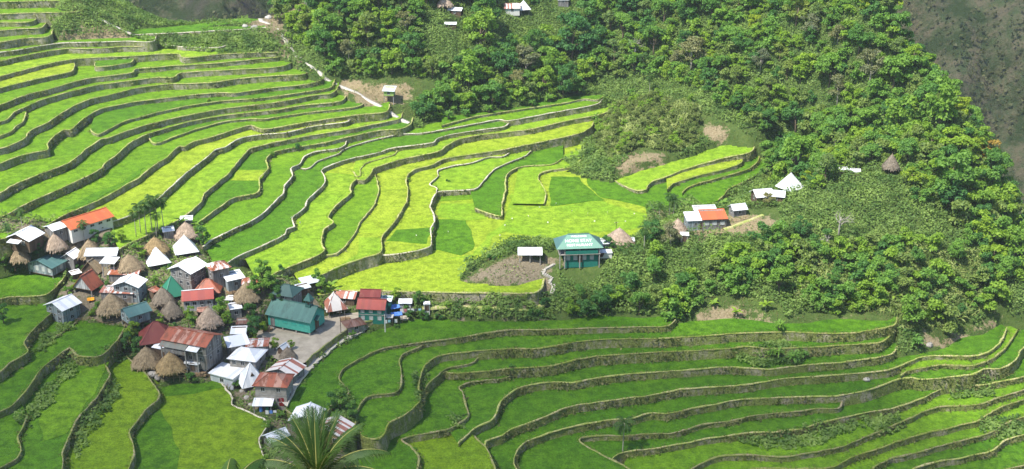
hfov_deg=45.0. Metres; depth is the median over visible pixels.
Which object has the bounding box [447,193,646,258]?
rice field
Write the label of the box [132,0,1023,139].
scrub
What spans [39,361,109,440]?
rice field
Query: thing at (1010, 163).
forest tree
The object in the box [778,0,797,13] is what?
forest tree
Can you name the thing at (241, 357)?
house
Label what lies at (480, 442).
terrace wall
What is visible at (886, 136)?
forest tree
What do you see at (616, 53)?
forest tree
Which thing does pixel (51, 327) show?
rice field
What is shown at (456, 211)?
rice field
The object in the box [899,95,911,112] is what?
forest tree
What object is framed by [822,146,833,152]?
forest tree
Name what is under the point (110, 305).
thatched hut
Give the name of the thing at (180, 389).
rice field
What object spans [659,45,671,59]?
forest tree
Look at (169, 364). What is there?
thatched hut
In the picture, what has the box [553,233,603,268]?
restaurant
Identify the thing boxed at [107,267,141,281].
lean to
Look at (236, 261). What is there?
terrace wall
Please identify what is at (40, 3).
terrace wall
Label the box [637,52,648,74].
areca palm
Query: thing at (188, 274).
house
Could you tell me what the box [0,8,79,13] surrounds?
rice field
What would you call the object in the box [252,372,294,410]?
house
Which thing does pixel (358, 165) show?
rice field
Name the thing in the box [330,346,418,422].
rice field
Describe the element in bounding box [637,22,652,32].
forest tree
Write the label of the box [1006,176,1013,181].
forest tree
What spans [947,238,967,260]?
forest tree
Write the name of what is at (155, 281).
village tree
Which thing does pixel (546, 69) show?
forest tree
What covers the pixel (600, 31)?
forest tree
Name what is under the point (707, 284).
forest tree
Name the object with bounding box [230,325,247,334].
shed
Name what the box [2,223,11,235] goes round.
areca palm
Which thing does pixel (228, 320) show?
village tree
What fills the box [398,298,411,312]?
shed
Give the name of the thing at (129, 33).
dirt path
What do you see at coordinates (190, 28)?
rice field
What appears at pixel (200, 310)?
lean to
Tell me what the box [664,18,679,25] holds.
forest tree
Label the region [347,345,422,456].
terrace wall
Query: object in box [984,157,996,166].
forest tree
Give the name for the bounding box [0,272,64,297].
rice field
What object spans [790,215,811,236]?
forest tree
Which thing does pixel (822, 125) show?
forest tree
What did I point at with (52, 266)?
house
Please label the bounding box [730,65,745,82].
forest tree
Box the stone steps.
[541,264,555,293]
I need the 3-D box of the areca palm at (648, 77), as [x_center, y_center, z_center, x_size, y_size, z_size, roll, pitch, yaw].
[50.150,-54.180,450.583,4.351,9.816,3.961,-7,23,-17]
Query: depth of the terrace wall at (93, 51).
431.90 m
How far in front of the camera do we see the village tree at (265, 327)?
303.60 m
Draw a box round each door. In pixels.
[190,363,194,370]
[270,317,274,325]
[279,398,283,405]
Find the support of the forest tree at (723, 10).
on the ground at (772, 214)
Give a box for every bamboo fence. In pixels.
[75,317,113,323]
[167,374,209,379]
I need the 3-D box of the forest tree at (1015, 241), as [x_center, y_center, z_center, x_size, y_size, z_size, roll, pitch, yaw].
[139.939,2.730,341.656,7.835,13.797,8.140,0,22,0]
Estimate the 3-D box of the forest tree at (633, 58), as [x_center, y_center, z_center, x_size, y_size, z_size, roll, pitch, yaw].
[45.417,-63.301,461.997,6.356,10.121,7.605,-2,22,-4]
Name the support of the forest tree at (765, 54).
on the ground at (772, 214)
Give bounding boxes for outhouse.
[236,318,247,325]
[423,301,429,314]
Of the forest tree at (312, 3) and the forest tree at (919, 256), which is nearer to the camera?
the forest tree at (919, 256)
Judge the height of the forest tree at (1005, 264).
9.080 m
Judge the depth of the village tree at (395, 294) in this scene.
315.74 m
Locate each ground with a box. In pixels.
[0,0,1023,468]
[256,312,365,362]
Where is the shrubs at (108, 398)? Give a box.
[12,30,1023,458]
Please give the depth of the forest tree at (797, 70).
414.00 m
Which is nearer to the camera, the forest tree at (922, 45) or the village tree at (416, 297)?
the village tree at (416, 297)
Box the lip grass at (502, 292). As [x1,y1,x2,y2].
[0,0,1023,468]
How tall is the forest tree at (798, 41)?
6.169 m
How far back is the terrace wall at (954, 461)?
290.34 m
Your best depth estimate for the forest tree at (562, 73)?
452.98 m
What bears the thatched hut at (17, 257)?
on the ground at (772, 214)
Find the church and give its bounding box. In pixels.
[265,290,326,335]
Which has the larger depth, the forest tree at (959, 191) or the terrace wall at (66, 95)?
the terrace wall at (66, 95)
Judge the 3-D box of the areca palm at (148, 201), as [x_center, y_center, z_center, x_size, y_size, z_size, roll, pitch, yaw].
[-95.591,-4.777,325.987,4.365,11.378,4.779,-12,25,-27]
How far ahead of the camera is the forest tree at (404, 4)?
456.26 m
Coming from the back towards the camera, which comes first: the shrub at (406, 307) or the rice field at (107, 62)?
the rice field at (107, 62)
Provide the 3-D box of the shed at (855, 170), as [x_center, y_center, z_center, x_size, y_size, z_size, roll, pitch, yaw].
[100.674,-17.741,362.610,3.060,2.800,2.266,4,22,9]
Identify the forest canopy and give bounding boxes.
[268,0,1023,333]
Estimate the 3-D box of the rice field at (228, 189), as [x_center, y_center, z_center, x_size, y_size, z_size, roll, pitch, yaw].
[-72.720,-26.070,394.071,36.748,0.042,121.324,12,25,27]
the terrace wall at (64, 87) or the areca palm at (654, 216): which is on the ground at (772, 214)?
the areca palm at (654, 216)
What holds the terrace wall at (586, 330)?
on the ground at (772, 214)
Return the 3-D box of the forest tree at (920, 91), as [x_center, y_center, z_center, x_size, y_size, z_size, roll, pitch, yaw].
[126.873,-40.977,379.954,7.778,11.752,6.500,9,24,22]
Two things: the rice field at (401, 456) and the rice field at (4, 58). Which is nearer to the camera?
the rice field at (401, 456)
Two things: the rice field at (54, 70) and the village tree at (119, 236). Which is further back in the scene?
the rice field at (54, 70)
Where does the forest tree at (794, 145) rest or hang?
on the ground at (772, 214)
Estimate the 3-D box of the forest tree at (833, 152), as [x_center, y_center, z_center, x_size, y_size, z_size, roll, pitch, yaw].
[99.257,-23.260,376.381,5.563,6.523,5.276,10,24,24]
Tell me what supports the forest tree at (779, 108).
on the ground at (772, 214)
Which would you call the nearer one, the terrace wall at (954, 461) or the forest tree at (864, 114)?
the terrace wall at (954, 461)
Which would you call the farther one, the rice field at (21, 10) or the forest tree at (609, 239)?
the rice field at (21, 10)
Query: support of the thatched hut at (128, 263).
on the ground at (772, 214)
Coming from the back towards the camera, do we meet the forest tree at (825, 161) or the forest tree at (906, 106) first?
the forest tree at (906, 106)
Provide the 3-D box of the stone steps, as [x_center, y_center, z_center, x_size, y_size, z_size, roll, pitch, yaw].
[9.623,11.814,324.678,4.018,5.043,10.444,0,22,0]
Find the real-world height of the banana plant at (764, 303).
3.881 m
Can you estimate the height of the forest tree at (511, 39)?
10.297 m
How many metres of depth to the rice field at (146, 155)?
374.13 m
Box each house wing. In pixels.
[223,269,245,292]
[223,333,249,355]
[245,338,269,356]
[359,288,381,298]
[683,211,702,230]
[692,204,715,210]
[767,189,785,202]
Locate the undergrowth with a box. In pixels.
[0,0,1023,329]
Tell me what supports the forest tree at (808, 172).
on the ground at (772, 214)
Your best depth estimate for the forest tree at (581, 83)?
457.34 m
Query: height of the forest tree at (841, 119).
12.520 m
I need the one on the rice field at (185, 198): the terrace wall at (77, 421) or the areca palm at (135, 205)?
the areca palm at (135, 205)
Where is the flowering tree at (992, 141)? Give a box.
[981,139,1001,157]
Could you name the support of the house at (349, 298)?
on the ground at (772, 214)
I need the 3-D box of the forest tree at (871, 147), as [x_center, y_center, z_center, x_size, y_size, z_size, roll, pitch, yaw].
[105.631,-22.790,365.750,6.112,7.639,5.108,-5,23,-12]
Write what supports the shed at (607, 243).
on the ground at (772, 214)
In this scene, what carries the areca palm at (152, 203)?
on the rice field at (185, 198)
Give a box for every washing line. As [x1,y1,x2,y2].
[265,410,275,416]
[400,308,421,311]
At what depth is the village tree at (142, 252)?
317.37 m
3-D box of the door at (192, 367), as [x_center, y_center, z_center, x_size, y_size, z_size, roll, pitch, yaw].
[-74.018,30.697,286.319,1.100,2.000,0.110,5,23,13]
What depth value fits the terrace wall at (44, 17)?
437.69 m
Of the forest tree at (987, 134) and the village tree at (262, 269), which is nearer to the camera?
the village tree at (262, 269)
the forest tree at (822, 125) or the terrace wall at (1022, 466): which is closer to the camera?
the terrace wall at (1022, 466)
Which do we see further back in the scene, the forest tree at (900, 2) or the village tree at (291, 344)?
the forest tree at (900, 2)
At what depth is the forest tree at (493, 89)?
438.70 m
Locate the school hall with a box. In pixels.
[60,207,114,242]
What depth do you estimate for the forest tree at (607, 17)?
476.49 m
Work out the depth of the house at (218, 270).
310.64 m
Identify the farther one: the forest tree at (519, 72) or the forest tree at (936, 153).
the forest tree at (519, 72)
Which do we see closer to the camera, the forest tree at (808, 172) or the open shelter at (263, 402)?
the open shelter at (263, 402)
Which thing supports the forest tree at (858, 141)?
on the ground at (772, 214)
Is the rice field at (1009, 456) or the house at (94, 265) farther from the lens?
the house at (94, 265)
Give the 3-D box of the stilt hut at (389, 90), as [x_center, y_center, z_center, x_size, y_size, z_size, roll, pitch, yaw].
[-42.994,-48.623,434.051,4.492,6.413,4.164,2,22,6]
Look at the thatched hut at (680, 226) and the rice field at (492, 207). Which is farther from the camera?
the rice field at (492, 207)
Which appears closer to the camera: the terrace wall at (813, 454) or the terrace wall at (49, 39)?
the terrace wall at (813, 454)
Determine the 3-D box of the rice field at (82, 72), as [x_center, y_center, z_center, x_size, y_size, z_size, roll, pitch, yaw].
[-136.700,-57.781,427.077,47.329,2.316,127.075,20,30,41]
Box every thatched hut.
[8,251,30,270]
[44,233,68,256]
[77,238,98,265]
[95,293,127,322]
[117,253,144,273]
[130,345,161,371]
[144,236,169,255]
[151,286,175,310]
[155,351,186,379]
[160,299,184,321]
[173,221,198,241]
[196,306,224,330]
[233,282,262,310]
[279,346,297,359]
[436,0,453,7]
[607,227,634,247]
[667,219,687,237]
[881,153,900,173]
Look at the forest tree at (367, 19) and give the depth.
444.92 m
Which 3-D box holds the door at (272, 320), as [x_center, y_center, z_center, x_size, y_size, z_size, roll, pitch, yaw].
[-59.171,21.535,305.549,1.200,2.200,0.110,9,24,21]
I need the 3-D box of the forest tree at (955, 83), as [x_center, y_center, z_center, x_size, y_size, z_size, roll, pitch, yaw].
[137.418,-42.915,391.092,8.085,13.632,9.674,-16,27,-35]
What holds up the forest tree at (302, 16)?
on the ground at (772, 214)
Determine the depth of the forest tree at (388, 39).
447.07 m
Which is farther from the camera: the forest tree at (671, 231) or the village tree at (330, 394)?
the forest tree at (671, 231)
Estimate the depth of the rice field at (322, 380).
307.10 m
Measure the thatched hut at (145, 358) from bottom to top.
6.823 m
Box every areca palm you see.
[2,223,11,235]
[13,207,23,228]
[76,219,87,243]
[127,208,140,236]
[131,202,143,232]
[136,201,151,234]
[141,194,155,230]
[144,194,162,229]
[147,210,160,236]
[157,197,167,226]
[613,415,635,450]
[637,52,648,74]
[637,225,651,254]
[644,73,653,90]
[650,214,660,232]
[656,201,664,220]
[664,193,675,214]
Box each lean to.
[68,269,81,279]
[99,285,133,302]
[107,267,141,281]
[148,286,159,298]
[151,343,164,356]
[197,307,206,315]
[381,295,392,313]
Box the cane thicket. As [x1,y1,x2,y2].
[595,95,998,328]
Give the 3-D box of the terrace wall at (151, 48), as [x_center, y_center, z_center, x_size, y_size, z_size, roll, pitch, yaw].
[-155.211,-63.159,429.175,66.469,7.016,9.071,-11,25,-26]
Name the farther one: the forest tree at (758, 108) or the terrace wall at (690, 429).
the forest tree at (758, 108)
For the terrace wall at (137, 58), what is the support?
on the ground at (772, 214)
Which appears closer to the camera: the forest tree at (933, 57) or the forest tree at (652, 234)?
the forest tree at (652, 234)
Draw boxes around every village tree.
[0,253,9,271]
[0,303,8,322]
[33,243,41,257]
[89,229,99,243]
[92,301,99,309]
[102,231,114,247]
[116,229,125,242]
[120,331,135,352]
[123,321,139,338]
[131,336,142,352]
[137,245,146,255]
[150,275,160,286]
[156,313,163,322]
[183,306,194,317]
[193,225,199,240]
[195,226,210,244]
[212,296,229,313]
[221,311,233,327]
[243,303,256,318]
[246,274,262,293]
[247,316,262,335]
[254,258,271,287]
[259,271,276,292]
[259,321,267,332]
[269,284,282,300]
[269,337,278,350]
[287,340,294,348]
[311,268,324,289]
[315,276,327,293]
[326,391,336,409]
[333,387,347,409]
[345,400,357,416]
[390,287,400,300]
[413,290,424,302]
[419,310,425,319]
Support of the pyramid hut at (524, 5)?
on the ground at (772, 214)
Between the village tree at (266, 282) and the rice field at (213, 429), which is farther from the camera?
the village tree at (266, 282)
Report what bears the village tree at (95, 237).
on the ground at (772, 214)
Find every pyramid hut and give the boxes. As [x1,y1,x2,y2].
[146,247,170,268]
[162,275,182,296]
[173,235,198,256]
[238,362,258,391]
[324,291,347,317]
[520,0,530,10]
[775,173,803,192]
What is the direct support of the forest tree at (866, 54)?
on the ground at (772, 214)
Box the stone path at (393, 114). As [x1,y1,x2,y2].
[258,18,410,123]
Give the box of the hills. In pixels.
[125,0,1023,216]
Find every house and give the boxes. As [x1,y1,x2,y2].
[6,225,44,252]
[24,253,67,277]
[44,293,81,322]
[60,247,80,269]
[80,258,103,275]
[84,247,118,266]
[111,273,147,302]
[120,301,152,326]
[138,321,168,349]
[158,326,222,371]
[168,256,206,289]
[181,288,213,310]
[195,278,222,299]
[204,260,231,287]
[226,346,267,369]
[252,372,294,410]
[262,427,289,447]
[265,357,305,383]
[270,284,303,302]
[288,402,325,431]
[319,415,354,450]
[335,290,357,305]
[356,298,388,323]
[447,7,463,17]
[504,3,520,15]
[698,208,727,230]
[729,203,747,217]
[749,188,771,204]
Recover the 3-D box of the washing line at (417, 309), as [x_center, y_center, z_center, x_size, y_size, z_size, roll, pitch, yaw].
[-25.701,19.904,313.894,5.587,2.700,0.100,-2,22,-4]
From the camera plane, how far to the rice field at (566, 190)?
385.85 m
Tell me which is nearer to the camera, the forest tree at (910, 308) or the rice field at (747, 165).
the forest tree at (910, 308)
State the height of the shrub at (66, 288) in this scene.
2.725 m
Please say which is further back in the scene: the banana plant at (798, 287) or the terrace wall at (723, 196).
the terrace wall at (723, 196)
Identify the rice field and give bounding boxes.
[0,0,49,0]
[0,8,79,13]
[0,19,34,21]
[0,23,44,29]
[0,28,51,40]
[0,36,155,51]
[0,46,117,59]
[0,47,281,75]
[0,57,268,103]
[0,61,289,120]
[0,63,73,86]
[0,68,308,147]
[0,78,318,162]
[0,82,338,191]
[0,95,344,214]
[0,102,389,237]
[0,110,25,134]
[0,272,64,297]
[0,298,54,369]
[0,320,123,410]
[0,404,25,466]
[7,357,108,468]
[38,319,76,338]
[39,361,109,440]
[61,168,142,210]
[65,356,157,468]
[88,120,347,219]
[90,80,333,133]
[95,59,132,65]
[111,113,401,247]
[132,378,265,468]
[133,409,179,468]
[134,18,264,33]
[150,100,360,142]
[159,381,223,395]
[192,118,411,221]
[192,142,344,245]
[207,122,506,261]
[231,170,265,180]
[243,160,265,168]
[245,107,608,282]
[286,314,674,412]
[293,174,350,238]
[294,121,592,282]
[301,100,600,167]
[315,140,645,294]
[323,175,377,253]
[324,237,380,272]
[327,162,354,173]
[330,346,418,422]
[353,151,395,175]
[357,316,895,437]
[358,375,509,468]
[375,440,416,468]
[382,154,505,253]
[387,227,433,243]
[410,434,493,468]
[422,358,475,389]
[431,150,530,190]
[433,219,474,255]
[437,203,486,220]
[440,195,471,200]
[442,95,602,124]
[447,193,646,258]
[447,336,887,372]
[450,342,896,442]
[471,145,562,215]
[476,324,1005,443]
[479,202,501,213]
[488,330,1023,468]
[512,151,578,203]
[516,402,839,468]
[549,176,603,205]
[583,358,1023,457]
[587,178,644,206]
[616,145,752,189]
[624,382,1023,468]
[641,161,765,210]
[666,159,741,187]
[680,156,757,190]
[702,395,1023,468]
[842,405,1023,468]
[882,424,1023,468]
[901,326,1016,373]
[935,441,1023,468]
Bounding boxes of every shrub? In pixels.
[63,286,72,293]
[88,309,95,315]
[185,372,196,382]
[186,314,196,324]
[232,379,240,386]
[248,332,256,337]
[261,420,270,427]
[261,454,268,459]
[276,410,284,416]
[403,305,414,313]
[423,312,428,319]
[435,313,443,319]
[486,254,496,259]
[527,308,539,315]
[539,297,550,304]
[762,192,775,205]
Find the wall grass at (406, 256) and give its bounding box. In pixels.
[0,0,1023,468]
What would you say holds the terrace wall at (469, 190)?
on the rice field at (435, 270)
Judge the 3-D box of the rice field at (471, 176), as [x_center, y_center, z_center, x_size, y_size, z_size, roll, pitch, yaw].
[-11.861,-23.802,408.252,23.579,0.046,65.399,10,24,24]
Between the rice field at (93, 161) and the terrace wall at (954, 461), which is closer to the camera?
the terrace wall at (954, 461)
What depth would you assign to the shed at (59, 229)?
319.56 m
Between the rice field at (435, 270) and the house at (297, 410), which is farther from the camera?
the rice field at (435, 270)
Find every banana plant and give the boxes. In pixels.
[174,217,188,223]
[221,458,265,468]
[328,279,337,288]
[709,298,719,306]
[732,307,742,315]
[759,299,772,311]
[787,282,800,290]
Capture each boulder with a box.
[148,370,155,377]
[154,374,160,380]
[926,342,932,347]
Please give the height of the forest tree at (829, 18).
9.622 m
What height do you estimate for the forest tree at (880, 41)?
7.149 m
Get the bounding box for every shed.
[43,221,68,240]
[162,226,174,237]
[179,215,192,224]
[184,360,201,372]
[208,362,243,389]
[225,295,233,302]
[228,302,241,318]
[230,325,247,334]
[276,342,289,353]
[294,282,310,294]
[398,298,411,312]
[444,22,456,29]
[558,0,567,6]
[600,238,609,248]
[600,249,611,257]
[680,232,688,241]
[839,167,849,173]
[850,168,860,175]
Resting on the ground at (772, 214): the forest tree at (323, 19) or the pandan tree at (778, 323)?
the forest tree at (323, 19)
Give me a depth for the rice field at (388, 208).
382.32 m
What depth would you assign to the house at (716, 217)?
341.95 m
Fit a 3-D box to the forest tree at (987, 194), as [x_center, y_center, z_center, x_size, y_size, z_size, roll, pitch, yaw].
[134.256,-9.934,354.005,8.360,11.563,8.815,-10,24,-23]
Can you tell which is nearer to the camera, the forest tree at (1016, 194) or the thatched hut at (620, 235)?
the thatched hut at (620, 235)
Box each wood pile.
[195,372,207,376]
[226,290,236,294]
[340,315,350,320]
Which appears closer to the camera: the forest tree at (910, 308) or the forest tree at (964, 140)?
the forest tree at (910, 308)
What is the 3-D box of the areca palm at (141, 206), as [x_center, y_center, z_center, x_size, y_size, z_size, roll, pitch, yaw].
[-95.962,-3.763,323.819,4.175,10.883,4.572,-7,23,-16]
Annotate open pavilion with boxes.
[518,247,541,264]
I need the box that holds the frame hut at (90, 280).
[72,269,103,296]
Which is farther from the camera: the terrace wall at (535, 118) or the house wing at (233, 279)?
the terrace wall at (535, 118)
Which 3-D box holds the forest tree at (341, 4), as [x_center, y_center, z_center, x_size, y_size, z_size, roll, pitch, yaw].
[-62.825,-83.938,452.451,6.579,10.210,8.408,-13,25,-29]
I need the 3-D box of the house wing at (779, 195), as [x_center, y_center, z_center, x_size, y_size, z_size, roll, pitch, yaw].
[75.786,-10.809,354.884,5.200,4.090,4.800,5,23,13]
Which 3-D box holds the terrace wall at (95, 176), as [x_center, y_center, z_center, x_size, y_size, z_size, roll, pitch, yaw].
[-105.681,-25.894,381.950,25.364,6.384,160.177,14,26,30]
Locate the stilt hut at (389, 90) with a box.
[382,85,396,104]
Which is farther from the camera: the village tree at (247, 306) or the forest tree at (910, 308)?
the forest tree at (910, 308)
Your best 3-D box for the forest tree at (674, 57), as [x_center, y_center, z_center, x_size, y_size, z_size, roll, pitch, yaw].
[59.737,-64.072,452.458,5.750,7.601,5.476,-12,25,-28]
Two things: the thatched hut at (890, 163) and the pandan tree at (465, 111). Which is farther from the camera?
the pandan tree at (465, 111)
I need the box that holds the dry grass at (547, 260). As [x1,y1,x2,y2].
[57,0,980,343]
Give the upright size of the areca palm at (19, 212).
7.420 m
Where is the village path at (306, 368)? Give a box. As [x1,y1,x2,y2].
[282,315,407,405]
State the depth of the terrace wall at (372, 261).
399.00 m
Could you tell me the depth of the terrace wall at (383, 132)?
403.08 m
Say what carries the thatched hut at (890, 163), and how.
on the ground at (772, 214)
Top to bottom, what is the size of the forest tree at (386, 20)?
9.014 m
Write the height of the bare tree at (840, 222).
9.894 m
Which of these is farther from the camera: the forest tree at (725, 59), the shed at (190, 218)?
the forest tree at (725, 59)
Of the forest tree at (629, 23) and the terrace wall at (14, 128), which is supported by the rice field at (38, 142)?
the terrace wall at (14, 128)
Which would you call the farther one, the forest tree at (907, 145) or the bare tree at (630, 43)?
the bare tree at (630, 43)
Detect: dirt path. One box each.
[100,19,132,34]
[422,302,548,310]
[722,214,763,230]
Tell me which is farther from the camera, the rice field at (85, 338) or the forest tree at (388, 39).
the forest tree at (388, 39)
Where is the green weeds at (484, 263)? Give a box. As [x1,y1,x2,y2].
[64,1,995,452]
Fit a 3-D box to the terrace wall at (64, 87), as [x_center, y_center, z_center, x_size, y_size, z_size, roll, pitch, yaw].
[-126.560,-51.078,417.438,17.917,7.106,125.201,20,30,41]
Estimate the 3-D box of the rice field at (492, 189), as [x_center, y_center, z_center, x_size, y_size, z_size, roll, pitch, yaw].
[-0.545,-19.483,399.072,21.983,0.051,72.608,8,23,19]
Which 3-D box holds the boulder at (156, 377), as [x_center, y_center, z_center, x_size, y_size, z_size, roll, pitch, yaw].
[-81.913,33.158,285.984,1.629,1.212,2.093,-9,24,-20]
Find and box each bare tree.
[629,39,641,51]
[835,210,855,235]
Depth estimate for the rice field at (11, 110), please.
424.24 m
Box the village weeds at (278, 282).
[0,222,550,458]
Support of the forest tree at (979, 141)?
on the ground at (772, 214)
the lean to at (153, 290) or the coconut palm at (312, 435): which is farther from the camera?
the lean to at (153, 290)
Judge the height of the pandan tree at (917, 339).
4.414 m
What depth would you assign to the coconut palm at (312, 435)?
59.81 m
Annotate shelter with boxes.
[99,256,119,277]
[241,277,259,288]
[252,398,273,412]
[298,275,320,292]
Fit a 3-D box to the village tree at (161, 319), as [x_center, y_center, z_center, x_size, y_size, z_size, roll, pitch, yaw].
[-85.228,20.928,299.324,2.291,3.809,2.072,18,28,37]
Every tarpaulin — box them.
[385,314,393,321]
[391,304,399,309]
[391,311,402,322]
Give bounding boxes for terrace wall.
[0,0,80,8]
[0,7,84,26]
[0,18,37,26]
[0,22,47,36]
[0,30,53,49]
[0,38,157,56]
[0,46,144,66]
[0,47,285,80]
[0,51,287,110]
[0,63,75,92]
[0,63,291,124]
[0,69,311,154]
[0,79,321,171]
[0,85,338,200]
[0,90,347,217]
[0,104,389,258]
[0,112,25,138]
[0,276,66,305]
[0,313,53,382]
[0,325,125,417]
[0,418,26,468]
[50,319,78,339]
[61,363,111,468]
[90,79,334,136]
[94,59,134,71]
[113,119,349,227]
[119,115,401,255]
[123,355,161,468]
[133,27,265,39]
[148,103,363,145]
[161,43,224,50]
[197,117,413,224]
[203,141,346,251]
[221,383,268,468]
[227,123,509,267]
[260,110,609,290]
[286,318,408,407]
[286,319,675,418]
[301,99,602,169]
[306,320,372,366]
[309,122,594,290]
[320,279,544,306]
[325,174,379,257]
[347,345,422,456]
[352,150,397,176]
[357,317,897,456]
[382,153,508,262]
[400,376,511,468]
[422,357,478,400]
[437,151,531,197]
[442,99,600,126]
[444,335,890,379]
[458,346,896,445]
[474,436,495,468]
[475,158,562,219]
[484,327,1006,448]
[513,347,1023,468]
[538,160,580,205]
[578,401,842,468]
[612,376,1023,463]
[615,146,754,193]
[667,159,742,191]
[682,156,759,194]
[691,389,1023,468]
[717,174,757,200]
[749,399,1023,468]
[872,416,1023,468]
[900,329,1017,389]
[912,434,1023,468]
[1006,464,1023,468]
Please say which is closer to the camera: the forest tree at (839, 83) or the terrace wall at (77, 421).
the terrace wall at (77, 421)
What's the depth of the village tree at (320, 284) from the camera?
315.02 m
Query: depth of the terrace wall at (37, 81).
405.02 m
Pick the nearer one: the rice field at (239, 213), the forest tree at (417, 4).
the rice field at (239, 213)
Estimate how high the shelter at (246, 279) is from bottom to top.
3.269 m
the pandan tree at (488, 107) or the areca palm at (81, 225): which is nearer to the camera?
the areca palm at (81, 225)
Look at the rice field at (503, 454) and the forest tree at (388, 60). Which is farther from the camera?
the forest tree at (388, 60)
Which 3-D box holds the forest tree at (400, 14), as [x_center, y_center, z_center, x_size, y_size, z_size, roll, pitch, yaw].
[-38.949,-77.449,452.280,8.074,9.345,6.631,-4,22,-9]
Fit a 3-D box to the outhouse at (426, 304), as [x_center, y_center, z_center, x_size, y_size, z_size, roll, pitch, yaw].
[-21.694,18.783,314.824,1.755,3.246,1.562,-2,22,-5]
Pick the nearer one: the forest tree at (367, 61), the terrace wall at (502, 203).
the terrace wall at (502, 203)
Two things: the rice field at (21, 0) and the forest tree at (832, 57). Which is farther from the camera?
the rice field at (21, 0)
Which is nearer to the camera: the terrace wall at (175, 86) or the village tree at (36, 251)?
the village tree at (36, 251)
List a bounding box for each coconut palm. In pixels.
[249,403,391,468]
[668,193,683,212]
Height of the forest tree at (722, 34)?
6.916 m
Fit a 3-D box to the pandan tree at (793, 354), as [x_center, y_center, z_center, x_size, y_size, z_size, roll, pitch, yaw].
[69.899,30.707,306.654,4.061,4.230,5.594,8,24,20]
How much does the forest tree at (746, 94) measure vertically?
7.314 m
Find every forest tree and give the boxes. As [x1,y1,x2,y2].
[267,0,286,10]
[285,10,297,30]
[296,13,312,30]
[304,0,319,8]
[312,7,331,28]
[313,28,335,58]
[330,0,349,13]
[338,39,355,59]
[347,0,365,21]
[351,22,365,36]
[353,10,377,46]
[362,58,377,76]
[380,10,393,29]
[380,28,393,47]
[381,48,400,73]
[390,0,410,8]
[395,11,415,28]
[399,32,424,57]
[407,0,425,17]
[409,94,436,119]
[422,57,439,78]
[431,80,453,103]
[452,48,484,89]
[458,92,472,107]
[463,7,498,43]
[470,0,501,31]
[472,44,488,63]
[480,79,502,106]
[490,42,518,71]
[499,33,517,46]
[500,44,515,59]
[507,69,525,86]
[513,45,540,68]
[521,69,532,82]
[523,29,541,51]
[529,65,553,90]
[532,46,561,69]
[539,33,554,46]
[554,9,594,60]
[554,63,576,97]
[563,61,577,71]
[572,76,585,93]
[574,0,601,23]
[575,284,585,295]
[577,57,595,83]
[587,28,608,47]
[587,43,605,68]
[597,0,615,10]
[602,10,616,29]
[602,235,614,247]
[605,38,624,60]
[614,12,634,37]
[615,0,642,17]
[627,53,639,74]
[628,291,650,314]
[637,0,653,15]
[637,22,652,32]
[640,219,663,239]
[642,25,667,55]
[646,255,662,279]
[654,0,676,24]
[658,60,671,81]
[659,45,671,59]
[660,221,681,245]
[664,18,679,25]
[669,49,682,61]
[672,0,699,26]
[676,36,708,70]
[677,29,692,46]
[697,56,713,80]
[700,0,719,18]
[702,31,710,48]
[703,279,716,292]
[706,49,716,57]
[711,55,731,73]
[712,7,727,22]
[715,31,729,43]
[723,25,742,39]
[726,91,744,110]
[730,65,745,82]
[731,33,753,55]
[737,85,755,98]
[740,0,758,9]
[741,100,763,117]
[748,14,760,29]
[750,22,768,41]
[751,48,770,73]
[759,140,776,152]
[760,107,777,131]
[762,76,776,89]
[762,151,775,167]
[765,0,774,8]
[766,267,790,294]
[769,133,798,161]
[771,43,788,61]
[773,99,788,120]
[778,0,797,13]
[778,59,793,80]
[779,135,815,175]
[779,160,793,172]
[781,100,805,132]
[782,0,810,28]
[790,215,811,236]
[792,55,811,82]
[793,34,805,49]
[798,52,815,72]
[799,13,819,36]
[800,170,812,179]
[803,146,819,157]
[808,2,824,17]
[808,152,823,168]
[810,111,825,133]
[813,52,845,87]
[814,152,838,182]
[815,123,834,135]
[816,142,825,151]
[821,7,840,29]
[822,113,848,144]
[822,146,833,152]
[826,270,840,281]
[827,73,848,104]
[828,24,845,43]
[831,149,841,162]
[834,144,850,164]
[843,96,858,116]
[846,23,876,54]
[849,135,865,151]
[851,106,881,130]
[852,126,873,144]
[856,48,884,80]
[859,0,869,11]
[859,144,880,165]
[873,32,889,51]
[873,134,892,150]
[877,53,912,89]
[879,0,893,10]
[883,94,918,131]
[888,36,904,53]
[889,11,911,34]
[893,0,903,4]
[897,137,920,164]
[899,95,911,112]
[900,123,925,141]
[900,166,928,184]
[900,289,926,326]
[904,43,922,56]
[908,41,926,56]
[908,246,925,264]
[913,83,938,105]
[920,129,940,144]
[921,68,948,87]
[923,52,936,61]
[923,75,959,127]
[927,150,949,170]
[931,152,976,197]
[936,179,967,208]
[938,126,975,147]
[939,79,962,91]
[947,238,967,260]
[948,163,958,170]
[954,96,971,115]
[957,303,966,313]
[967,105,983,118]
[968,180,995,203]
[970,209,996,236]
[971,203,995,221]
[973,136,984,150]
[978,126,993,140]
[982,147,1008,175]
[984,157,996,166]
[987,183,1017,213]
[989,243,1008,259]
[996,255,1018,282]
[999,152,1013,174]
[1005,188,1020,198]
[1005,220,1023,256]
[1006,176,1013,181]
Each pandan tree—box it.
[443,110,453,118]
[462,109,469,116]
[484,104,492,111]
[528,98,536,105]
[545,93,553,101]
[765,346,784,357]
[774,318,785,330]
[785,349,800,362]
[799,349,809,358]
[911,331,924,347]
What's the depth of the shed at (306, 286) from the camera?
311.89 m
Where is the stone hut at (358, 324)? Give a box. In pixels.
[341,317,366,334]

